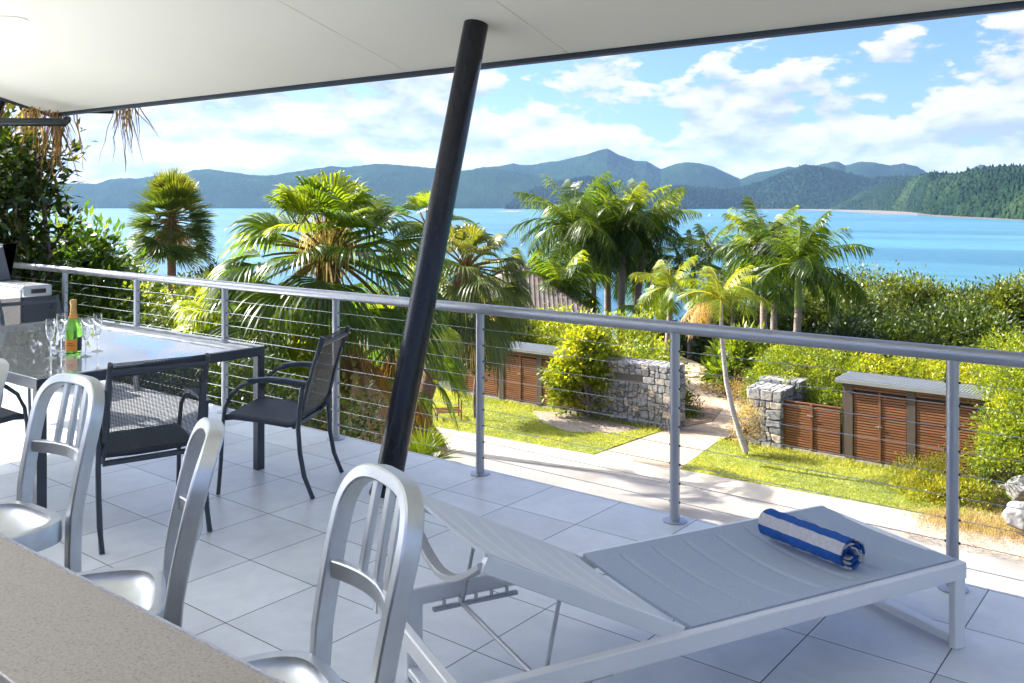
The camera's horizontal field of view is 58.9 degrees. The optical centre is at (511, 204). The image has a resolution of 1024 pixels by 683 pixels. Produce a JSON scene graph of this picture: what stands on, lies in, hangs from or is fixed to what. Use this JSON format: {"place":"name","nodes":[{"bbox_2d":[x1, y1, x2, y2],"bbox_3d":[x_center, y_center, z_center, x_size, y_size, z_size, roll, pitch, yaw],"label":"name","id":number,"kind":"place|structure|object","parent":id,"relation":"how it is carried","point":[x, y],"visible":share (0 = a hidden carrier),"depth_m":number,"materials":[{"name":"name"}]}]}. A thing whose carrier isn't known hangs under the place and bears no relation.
{"place":"outdoors","nodes":[
{"label":"outdoors","id":0,"kind":"place"},
{"bbox_2d":[8,164,563,207],"bbox_3d":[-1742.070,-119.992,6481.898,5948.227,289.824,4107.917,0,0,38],"label":"wooded hills","id":1,"kind":"structure","parent":0,"point":[489,188],"depth_m":5336.65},
{"bbox_2d":[126,379,663,454],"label":"lawn verge","id":2,"kind":"structure","parent":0,"point":[570,446],"depth_m":25.55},
{"bbox_2d":[458,331,506,418],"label":"garden shrub","id":3,"kind":"object","parent":2,"relation":"on","point":[474,388],"visible":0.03,"depth_m":27.02,"materials":[{"name":"green plant"}]},
{"bbox_2d":[4,10,1023,183],"label":"sky","id":4,"kind":"structure","parent":0,"point":[947,94],"materials":[{"name":"blue"}]},
{"bbox_2d":[8,208,1023,371],"bbox_3d":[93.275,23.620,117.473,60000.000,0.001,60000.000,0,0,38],"label":"water","id":5,"kind":"structure","parent":0,"point":[953,249],"depth_m":623.76,"materials":[{"name":"liquid"}]},
{"bbox_2d":[267,316,1023,473],"bbox_3d":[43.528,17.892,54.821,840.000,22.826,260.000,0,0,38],"label":"ground","id":6,"kind":"structure","parent":0,"point":[444,385],"depth_m":33.30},
{"bbox_2d":[0,102,103,317],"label":"broadleaf tree","id":7,"kind":"object","parent":6,"relation":"on","point":[14,177],"visible":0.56,"depth_m":10.14,"materials":[{"name":"green plant"}]},
{"bbox_2d":[0,101,159,278],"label":"overhanging palm","id":8,"kind":"object","parent":6,"relation":"on","point":[57,131],"visible":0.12,"depth_m":9.69,"materials":[{"name":"dry palm leaf"}]},
{"bbox_2d":[8,199,171,326],"bbox_3d":[-5.500,3.278,11.191,2.456,6.709,2.390,0,0,38],"label":"broadleaf tree","id":9,"kind":"object","parent":6,"relation":"on","point":[95,254],"visible":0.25,"depth_m":11.31,"materials":[{"name":"green plant"}]},
{"bbox_2d":[121,268,180,323],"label":"garden shrub","id":10,"kind":"object","parent":6,"relation":"on","point":[148,283],"visible":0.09,"depth_m":21.76,"materials":[{"name":"green plant"}]},
{"bbox_2d":[120,284,217,336],"bbox_3d":[-7.111,4.104,18.215,2.735,5.097,2.858,0,0,38],"label":"garden shrub","id":11,"kind":"object","parent":6,"relation":"on","point":[163,320],"visible":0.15,"depth_m":18.16,"materials":[{"name":"green plant"}]},
{"bbox_2d":[124,166,219,303],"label":"fan palm","id":12,"kind":"object","parent":6,"relation":"on","point":[172,192],"visible":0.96,"depth_m":29.54,"materials":[{"name":"plant"}]},
{"bbox_2d":[174,267,228,326],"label":"garden shrub","id":13,"kind":"object","parent":6,"relation":"on","point":[194,291],"visible":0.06,"depth_m":23.72,"materials":[{"name":"green plant"}]},
{"bbox_2d":[68,312,388,442],"bbox_3d":[-3.103,3.863,8.799,4.968,5.516,1.927,0,0,38],"label":"garden hedge","id":14,"kind":"object","parent":6,"relation":"on","point":[248,374],"visible":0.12,"depth_m":8.23,"materials":[{"name":"green plant"}]},
{"bbox_2d":[165,273,320,408],"bbox_3d":[-3.830,3.816,13.020,2.899,5.608,2.968,0,0,38],"label":"fan palm","id":15,"kind":"object","parent":6,"relation":"on","point":[187,311],"visible":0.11,"depth_m":12.53,"materials":[{"name":"plant"}]},
{"bbox_2d":[194,169,458,450],"bbox_3d":[-2.725,3.059,12.912,3.738,7.123,3.828,0,0,38],"label":"fan palm","id":16,"kind":"object","parent":6,"relation":"on","point":[328,255],"visible":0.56,"depth_m":12.35,"materials":[{"name":"plant"}]},
{"bbox_2d":[360,295,472,456],"bbox_3d":[-1.931,4.051,15.024,2.554,5.139,2.681,0,0,38],"label":"fan palm","id":17,"kind":"object","parent":6,"relation":"on","point":[390,371],"visible":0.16,"depth_m":14.99,"materials":[{"name":"plant"}]},
{"bbox_2d":[375,188,477,440],"bbox_3d":[-2.234,3.596,24.019,2.877,8.049,3.086,0,0,38],"label":"fan palm","id":18,"kind":"object","parent":6,"relation":"on","point":[421,201],"visible":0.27,"depth_m":23.80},
{"bbox_2d":[409,419,463,462],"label":"fan palm","id":19,"kind":"object","parent":6,"relation":"on","point":[417,447],"visible":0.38,"depth_m":8.99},
{"bbox_2d":[397,222,535,431],"bbox_3d":[-1.044,3.512,20.040,3.045,6.237,3.187,0,0,38],"label":"fan palm","id":20,"kind":"object","parent":6,"relation":"on","point":[467,286],"visible":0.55,"depth_m":19.49,"materials":[{"name":"plant"}]},
{"bbox_2d":[364,264,592,372],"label":"house","id":21,"kind":"structure","parent":6,"relation":"on","point":[545,296],"depth_m":37.57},
{"bbox_2d":[492,319,552,375],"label":"shrub","id":22,"kind":"object","parent":6,"relation":"on","point":[527,338],"visible":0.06,"depth_m":32.20,"materials":[{"name":"green plant"}]},
{"bbox_2d":[489,247,556,273],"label":"feather palm","id":23,"kind":"object","parent":6,"relation":"on","point":[517,251],"visible":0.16,"depth_m":46.27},
{"bbox_2d":[498,341,585,415],"bbox_3d":[1.150,5.516,28.864,3.665,1.848,1.120,0,0,38],"label":"slatted cabinet","id":24,"kind":"object","parent":6,"relation":"on","point":[524,376],"visible":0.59,"depth_m":28.87,"materials":[{"name":"wood"}]},
{"bbox_2d":[458,365,498,399],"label":"slatted gate","id":25,"kind":"structure","parent":24,"relation":"attached to","point":[490,388],"depth_m":29.92,"materials":[{"name":"wood"}]},
{"bbox_2d":[516,242,611,313],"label":"feather palm","id":26,"kind":"object","parent":6,"relation":"on","point":[568,280],"visible":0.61,"depth_m":39.58,"materials":[{"name":"plant"}]},
{"bbox_2d":[505,171,643,279],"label":"feather palm","id":27,"kind":"object","parent":6,"relation":"on","point":[587,227],"visible":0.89,"depth_m":43.56,"materials":[{"name":"plant"}]},
{"bbox_2d":[498,297,669,383],"bbox_3d":[2.482,5.206,32.731,6.104,3.796,4.762,0,0,38],"label":"shrub","id":28,"kind":"object","parent":6,"relation":"on","point":[549,330],"visible":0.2,"depth_m":32.12,"materials":[{"name":"green plant"}]},
{"bbox_2d":[543,194,643,313],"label":"feather palm","id":29,"kind":"object","parent":6,"relation":"on","point":[594,256],"visible":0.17,"depth_m":44.69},
{"bbox_2d":[555,187,667,344],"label":"feather palm","id":30,"kind":"object","parent":6,"relation":"on","point":[607,302],"visible":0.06,"depth_m":46.83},
{"bbox_2d":[566,175,684,350],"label":"feather palm","id":31,"kind":"object","parent":6,"relation":"on","point":[649,226],"visible":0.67,"depth_m":44.35,"materials":[{"name":"plant"}]},
{"bbox_2d":[586,356,684,430],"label":"stone wall","id":32,"kind":"structure","parent":6,"relation":"on","point":[641,392],"depth_m":26.31,"materials":[{"name":"grey"}]},
{"bbox_2d":[598,232,686,304],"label":"feather palm","id":33,"kind":"object","parent":6,"relation":"on","point":[630,285],"visible":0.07,"depth_m":48.91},
{"bbox_2d":[592,178,704,350],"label":"feather palm","id":34,"kind":"object","parent":6,"relation":"on","point":[676,235],"visible":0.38,"depth_m":45.01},
{"bbox_2d":[615,285,684,353],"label":"feather palm","id":35,"kind":"object","parent":6,"relation":"on","point":[630,308],"visible":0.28,"depth_m":37.96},
{"bbox_2d":[629,255,709,361],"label":"feather palm","id":36,"kind":"object","parent":6,"relation":"on","point":[668,280],"visible":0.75,"depth_m":33.69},
{"bbox_2d":[644,319,712,364],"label":"woodland tree","id":37,"kind":"object","parent":6,"relation":"on","point":[683,344],"visible":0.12,"depth_m":45.20,"materials":[{"name":"green plant"}]},
{"bbox_2d":[651,226,727,359],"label":"feather palm","id":38,"kind":"object","parent":6,"relation":"on","point":[688,249],"visible":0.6,"depth_m":43.90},
{"bbox_2d":[684,401,722,426],"bbox_3d":[5.160,6.429,28.208,3.000,0.060,3.800,0,0,38],"label":"garden bed","id":39,"kind":"object","parent":6,"relation":"on","point":[706,418],"visible":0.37,"depth_m":27.45,"materials":[{"name":"beige soil"}]},
{"bbox_2d":[613,329,695,385],"bbox_3d":[4.217,5.438,28.445,2.871,3.068,2.662,0,0,38],"label":"shrub","id":40,"kind":"object","parent":39,"relation":"on","point":[660,355],"visible":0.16,"depth_m":28.30,"materials":[{"name":"green plant"}]},
{"bbox_2d":[684,380,709,418],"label":"shrub","id":41,"kind":"object","parent":39,"relation":"on","point":[691,413],"visible":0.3,"depth_m":27.65,"materials":[{"name":"green plant"}]},
{"bbox_2d":[674,223,736,323],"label":"feather palm","id":42,"kind":"object","parent":6,"relation":"on","point":[701,233],"visible":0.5,"depth_m":47.91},
{"bbox_2d":[694,364,749,406],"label":"shrub","id":43,"kind":"object","parent":6,"relation":"on","point":[735,384],"visible":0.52,"depth_m":29.90,"materials":[{"name":"beige plant"}]},
{"bbox_2d":[433,427,1023,559],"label":"kerb","id":44,"kind":"structure","parent":6,"relation":"on","point":[868,513],"depth_m":20.80,"materials":[{"name":"concrete"}]},
{"bbox_2d":[696,246,767,325],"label":"feather palm","id":45,"kind":"object","parent":6,"relation":"on","point":[731,311],"visible":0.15,"depth_m":41.90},
{"bbox_2d":[682,312,782,364],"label":"woodland tree","id":46,"kind":"object","parent":6,"relation":"on","point":[703,341],"visible":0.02,"depth_m":41.86,"materials":[{"name":"green plant"}]},
{"bbox_2d":[693,316,784,397],"bbox_3d":[7.920,5.368,31.180,2.757,2.917,4.058,0,0,38],"label":"shrub","id":47,"kind":"object","parent":6,"relation":"on","point":[737,349],"visible":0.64,"depth_m":30.52,"materials":[{"name":"green plant"}]},
{"bbox_2d":[716,286,805,327],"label":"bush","id":48,"kind":"object","parent":6,"relation":"on","point":[755,315],"visible":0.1,"depth_m":48.09,"materials":[{"name":"green plant"}]},
{"bbox_2d":[710,196,831,328],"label":"feather palm","id":49,"kind":"object","parent":6,"relation":"on","point":[742,246],"visible":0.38,"depth_m":36.82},
{"bbox_2d":[723,215,826,371],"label":"feather palm","id":50,"kind":"object","parent":6,"relation":"on","point":[773,325],"visible":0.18,"depth_m":37.86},
{"bbox_2d":[747,374,808,449],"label":"stone pillar","id":51,"kind":"structure","parent":6,"relation":"on","point":[769,392],"depth_m":23.90,"materials":[{"name":"grey"}]},
{"bbox_2d":[783,400,841,457],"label":"slatted gate","id":52,"kind":"structure","parent":51,"relation":"attached to","point":[820,420],"depth_m":23.16,"materials":[{"name":"wood"}]},
{"bbox_2d":[719,211,877,376],"bbox_3d":[10.818,3.796,34.109,5.068,7.106,5.314,0,0,38],"label":"feather palm","id":53,"kind":"object","parent":6,"relation":"on","point":[803,257],"visible":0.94,"depth_m":33.81,"materials":[{"name":"plant"}]},
{"bbox_2d":[739,343,869,446],"bbox_3d":[8.361,5.370,25.366,3.909,3.359,3.271,0,0,38],"label":"clipped hedge","id":54,"kind":"object","parent":6,"relation":"on","point":[790,354],"visible":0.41,"depth_m":25.05,"materials":[{"name":"green plant"}]},
{"bbox_2d":[750,286,872,389],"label":"woodland tree","id":55,"kind":"object","parent":6,"relation":"on","point":[813,311],"visible":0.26,"depth_m":40.80,"materials":[{"name":"green plant"}]},
{"bbox_2d":[756,261,908,391],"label":"woodland tree","id":56,"kind":"object","parent":6,"relation":"on","point":[868,287],"visible":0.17,"depth_m":45.88,"materials":[{"name":"green plant"}]},
{"bbox_2d":[792,307,895,396],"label":"woodland tree","id":57,"kind":"object","parent":6,"relation":"on","point":[847,331],"visible":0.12,"depth_m":37.26,"materials":[{"name":"green plant"}]},
{"bbox_2d":[819,298,903,375],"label":"woodland tree","id":58,"kind":"object","parent":6,"relation":"on","point":[869,320],"visible":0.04,"depth_m":39.33,"materials":[{"name":"green plant"}]},
{"bbox_2d":[868,260,965,322],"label":"woodland tree","id":59,"kind":"object","parent":6,"relation":"on","point":[912,292],"visible":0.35,"depth_m":49.20,"materials":[{"name":"green plant"}]},
{"bbox_2d":[861,290,989,378],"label":"woodland tree","id":60,"kind":"object","parent":6,"relation":"on","point":[915,324],"visible":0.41,"depth_m":37.59,"materials":[{"name":"green plant"}]},
{"bbox_2d":[835,371,1018,487],"bbox_3d":[9.978,5.386,21.854,3.990,2.108,1.120,0,0,38],"label":"slatted cabinet","id":61,"kind":"object","parent":6,"relation":"on","point":[911,411],"visible":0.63,"depth_m":21.84,"materials":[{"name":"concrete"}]},
{"bbox_2d":[841,343,1022,470],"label":"flowering hedge","id":62,"kind":"object","parent":6,"relation":"on","point":[931,369],"visible":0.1,"depth_m":23.70,"materials":[{"name":"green plant"}]},
{"bbox_2d":[904,298,1023,379],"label":"woodland tree","id":63,"kind":"object","parent":6,"relation":"on","point":[978,309],"visible":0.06,"depth_m":37.15,"materials":[{"name":"green plant"}]},
{"bbox_2d":[920,275,1023,333],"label":"woodland tree","id":64,"kind":"object","parent":6,"relation":"on","point":[972,291],"visible":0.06,"depth_m":47.79,"materials":[{"name":"green plant"}]},
{"bbox_2d":[933,303,1023,382],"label":"woodland tree","id":65,"kind":"object","parent":6,"relation":"on","point":[980,328],"visible":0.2,"depth_m":35.51,"materials":[{"name":"green plant"}]},
{"bbox_2d":[952,268,1023,333],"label":"woodland tree","id":66,"kind":"object","parent":6,"relation":"on","point":[1009,296],"visible":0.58,"depth_m":45.72,"materials":[{"name":"green plant"}]},
{"bbox_3d":[-3.061,4.346,2.175,16.900,4.948,7.600,0,0,38],"label":"lower storey wall","id":67,"kind":"object","parent":6,"relation":"on","visible":0},
{"bbox_2d":[0,380,1023,682],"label":"deck","id":68,"kind":"structure","parent":67,"relation":"on","point":[254,572],"depth_m":3.93,"materials":[{"name":"tile"}]},
{"bbox_2d":[0,358,8,399],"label":"bar stool","id":69,"kind":"object","parent":68,"relation":"on","point":[4,366],"visible":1,"depth_m":3.28,"materials":[{"name":"metal"}]},
{"bbox_2d":[0,384,27,433],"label":"sling armchair","id":70,"kind":"object","parent":68,"relation":"on","point":[7,415],"visible":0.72,"depth_m":5.07,"materials":[{"name":"grey"}]},
{"bbox_2d":[0,243,51,324],"bbox_3d":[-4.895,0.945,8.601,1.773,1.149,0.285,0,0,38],"label":"barbecue","id":71,"kind":"object","parent":68,"relation":"on","point":[9,288],"visible":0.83,"depth_m":8.13,"materials":[{"name":"grey metal"}]},
{"bbox_2d":[0,294,61,418],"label":"sling armchair","id":72,"kind":"object","parent":68,"relation":"on","point":[13,303],"visible":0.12,"depth_m":7.13,"materials":[{"name":"grey"}]},
{"bbox_2d":[0,373,104,572],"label":"bar stool","id":73,"kind":"object","parent":68,"relation":"on","point":[26,521],"visible":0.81,"depth_m":2.98,"materials":[{"name":"metal"}]},
{"bbox_2d":[0,318,264,508],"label":"dining table","id":74,"kind":"object","parent":68,"relation":"on","point":[24,350],"visible":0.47,"depth_m":5.44,"materials":[{"name":"grey glass"}]},
{"bbox_2d":[44,318,56,358],"bbox_3d":[-2.593,0.754,5.096,0.063,0.222,0.063,0,0,38],"label":"champagne flute","id":75,"kind":"object","parent":74,"relation":"on","point":[50,327],"visible":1,"depth_m":5.08,"materials":[{"name":"clear glass"}]},
{"bbox_2d":[55,313,65,351],"bbox_3d":[-2.651,0.754,5.331,0.063,0.222,0.063,0,0,38],"label":"champagne flute","id":76,"kind":"object","parent":74,"relation":"on","point":[60,321],"visible":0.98,"depth_m":5.32,"materials":[{"name":"clear glass"}]},
{"bbox_2d":[65,299,81,354],"bbox_3d":[-2.533,0.706,5.236,0.089,0.316,0.089,0,0,38],"label":"champagne bottle","id":77,"kind":"object","parent":74,"relation":"on","point":[73,339],"visible":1,"depth_m":5.21,"materials":[{"name":"green glass"}]},
{"bbox_2d":[80,317,90,357],"bbox_3d":[-2.419,0.754,5.145,0.063,0.222,0.063,0,0,38],"label":"champagne flute","id":78,"kind":"object","parent":74,"relation":"on","point":[85,326],"visible":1,"depth_m":5.13,"materials":[{"name":"clear glass"}]},
{"bbox_2d":[92,313,102,351],"bbox_3d":[-2.437,0.754,5.331,0.063,0.222,0.063,0,0,38],"label":"champagne flute","id":79,"kind":"object","parent":74,"relation":"on","point":[97,322],"visible":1,"depth_m":5.31,"materials":[{"name":"clear glass"}]},
{"bbox_2d":[0,533,285,682],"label":"stone counter","id":80,"kind":"object","parent":68,"relation":"on","point":[59,623],"visible":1,"depth_m":1.46,"materials":[{"name":"grey stone"}]},
{"bbox_2d":[78,353,211,554],"bbox_3d":[-1.842,1.177,4.543,0.538,0.896,0.627,0,0,-36],"label":"sling armchair","id":81,"kind":"object","parent":68,"relation":"on","point":[119,442],"visible":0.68,"depth_m":4.35,"materials":[{"name":"fabric"}]},
{"bbox_2d":[76,417,224,627],"bbox_3d":[-1.036,1.102,2.310,0.579,1.046,0.410,0,0,-22],"label":"bar stool","id":82,"kind":"object","parent":68,"relation":"on","point":[160,593],"visible":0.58,"depth_m":2.35,"materials":[{"name":"metal"}]},
{"bbox_2d":[216,326,350,498],"bbox_3d":[-1.307,1.177,5.266,0.627,0.896,0.538,0,0,8],"label":"sling armchair","id":83,"kind":"object","parent":68,"relation":"on","point":[285,413],"visible":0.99,"depth_m":5.16,"materials":[{"name":"grey"}]},
{"bbox_2d":[240,463,424,682],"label":"bar stool","id":84,"kind":"object","parent":68,"relation":"on","point":[391,595],"visible":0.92,"depth_m":1.97,"materials":[{"name":"metal"}]},
{"bbox_2d":[369,19,487,497],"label":"support column","id":85,"kind":"structure","parent":68,"relation":"on","point":[396,438],"depth_m":5.30,"materials":[{"name":"metal"}]},
{"bbox_2d":[0,0,1023,115],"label":"veranda roof","id":86,"kind":"structure","parent":85,"relation":"on","point":[70,57],"depth_m":6.28,"materials":[{"name":"white"}]},
{"bbox_2d":[0,15,28,27],"bbox_3d":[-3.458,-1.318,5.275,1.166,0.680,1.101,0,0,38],"label":"ceiling light","id":87,"kind":"object","parent":86,"relation":"hanging from","point":[6,21],"visible":1,"depth_m":5.23,"materials":[{"name":"beige"}]},
{"bbox_2d":[0,117,70,126],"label":"roof beam","id":88,"kind":"object","parent":86,"relation":"attached to","point":[64,121],"visible":1,"depth_m":9.09,"materials":[{"name":"black"}]},
{"bbox_2d":[12,262,1023,593],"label":"balustrade","id":89,"kind":"object","parent":68,"relation":"on","point":[952,356],"visible":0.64,"depth_m":4.62,"materials":[{"name":"grey"}]},
{"bbox_2d":[373,493,965,682],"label":"sun lounger","id":90,"kind":"object","parent":68,"relation":"on","point":[712,586],"visible":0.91,"depth_m":3.10,"materials":[{"name":"white metal"},{"name":"grey woven sling fabric"}]},
{"bbox_2d":[758,508,864,569],"bbox_3d":[1.125,1.261,3.431,0.134,0.110,0.401,0,0,-32],"label":"rolled towel","id":91,"kind":"object","parent":90,"relation":"on","point":[833,547],"visible":1,"depth_m":3.36,"materials":[{"name":"fabric"}]},
{"bbox_2d":[591,354,745,469],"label":"pathway","id":92,"kind":"structure","parent":0,"point":[696,439],"depth_m":24.82,"materials":[{"name":"concrete"}]},
{"bbox_2d":[507,168,895,208],"bbox_3d":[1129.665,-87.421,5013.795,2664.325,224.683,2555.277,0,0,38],"label":"shore hills","id":93,"kind":"structure","parent":0,"point":[827,205],"depth_m":4478.51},
{"bbox_2d":[504,164,909,208],"bbox_3d":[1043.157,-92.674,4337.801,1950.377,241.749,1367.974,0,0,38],"label":"forest canopy","id":94,"kind":"object","parent":93,"relation":"on","point":[732,194],"visible":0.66,"depth_m":4535.06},
{"bbox_2d":[433,388,1022,532],"bbox_3d":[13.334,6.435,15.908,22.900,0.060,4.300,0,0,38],"label":"lawn verge","id":95,"kind":"structure","parent":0,"point":[790,477],"depth_m":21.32,"materials":[{"name":"plant"}]},
{"bbox_2d":[676,265,772,452],"bbox_3d":[5.196,3.749,22.307,2.381,4.710,2.400,0,0,38],"label":"leaning palm","id":96,"kind":"object","parent":95,"relation":"on","point":[715,298],"visible":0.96,"depth_m":22.24,"materials":[{"name":"plant"}]},
{"bbox_2d":[879,443,1000,513],"bbox_3d":[9.381,6.170,19.823,2.136,1.605,2.336,0,0,0],"label":"flowering shrub","id":97,"kind":"object","parent":95,"relation":"on","point":[933,482],"visible":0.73,"depth_m":19.80,"materials":[{"name":"green plant"}]},
{"bbox_2d":[434,452,1023,596],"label":"road","id":98,"kind":"structure","parent":0,"point":[998,564],"depth_m":19.63,"materials":[{"name":"concrete"}]},
{"bbox_2d":[475,149,987,188],"bbox_3d":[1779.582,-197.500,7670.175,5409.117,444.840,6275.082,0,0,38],"label":"distant mountains","id":99,"kind":"structure","parent":0,"point":[616,165],"depth_m":6417.18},
{"bbox_2d":[768,209,916,214],"bbox_3d":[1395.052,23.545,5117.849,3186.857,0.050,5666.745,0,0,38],"label":"sand flat","id":100,"kind":"structure","parent":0,"point":[884,212],"depth_m":2913.17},
{"bbox_2d":[834,185,1012,218],"bbox_3d":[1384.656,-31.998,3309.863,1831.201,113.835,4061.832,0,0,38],"label":"headland","id":101,"kind":"structure","parent":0,"point":[996,216],"depth_m":2772.13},
{"bbox_2d":[831,163,1023,219],"bbox_3d":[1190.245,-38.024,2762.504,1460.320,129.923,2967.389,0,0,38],"label":"forest canopy","id":102,"kind":"object","parent":101,"relation":"on","point":[999,189],"visible":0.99,"depth_m":2011.80,"materials":[{"name":"plant"}]},
{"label":"verge soil","id":103,"kind":"structure","parent":0,"visible":0},
{"bbox_2d":[533,411,642,432],"bbox_3d":[1.780,6.429,26.529,3.868,0.060,1.773,0,0,43],"label":"garden bed","id":104,"kind":"object","parent":103,"relation":"on","point":[587,422],"visible":0.79,"depth_m":26.45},
{"bbox_2d":[536,323,630,419],"bbox_3d":[2.166,5.093,27.308,2.797,3.556,2.520,0,0,38],"label":"shrub","id":105,"kind":"object","parent":104,"relation":"on","point":[572,365],"visible":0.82,"depth_m":27.03,"materials":[{"name":"green plant"}]},
{"bbox_2d":[722,394,768,454],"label":"shrub","id":106,"kind":"object","parent":103,"relation":"on","point":[748,421],"visible":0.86,"depth_m":23.13,"materials":[{"name":"beige plant"}]},
{"bbox_2d":[959,484,1023,544],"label":"garden bed","id":107,"kind":"object","parent":103,"relation":"on","point":[995,509],"visible":0.25,"depth_m":19.06,"materials":[{"name":"beige soil"}]},
{"bbox_2d":[873,499,1023,546],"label":"dry grass","id":108,"kind":"structure","parent":107,"relation":"on","point":[972,519],"depth_m":18.09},
{"bbox_2d":[904,512,1023,560],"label":"leaf litter","id":109,"kind":"object","parent":107,"relation":"on","point":[998,540],"visible":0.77,"depth_m":17.27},
{"bbox_2d":[959,323,1023,508],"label":"shrub","id":110,"kind":"object","parent":107,"relation":"on","point":[1009,447],"visible":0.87,"depth_m":19.59,"materials":[{"name":"green plant"}]},
{"bbox_2d":[1002,501,1023,530],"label":"boulder","id":111,"kind":"object","parent":107,"relation":"on","point":[1013,517],"visible":0.98,"depth_m":17.46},
{"bbox_2d":[1003,475,1023,501],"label":"boulder","id":112,"kind":"object","parent":107,"relation":"on","point":[1016,491],"visible":0.95,"depth_m":18.63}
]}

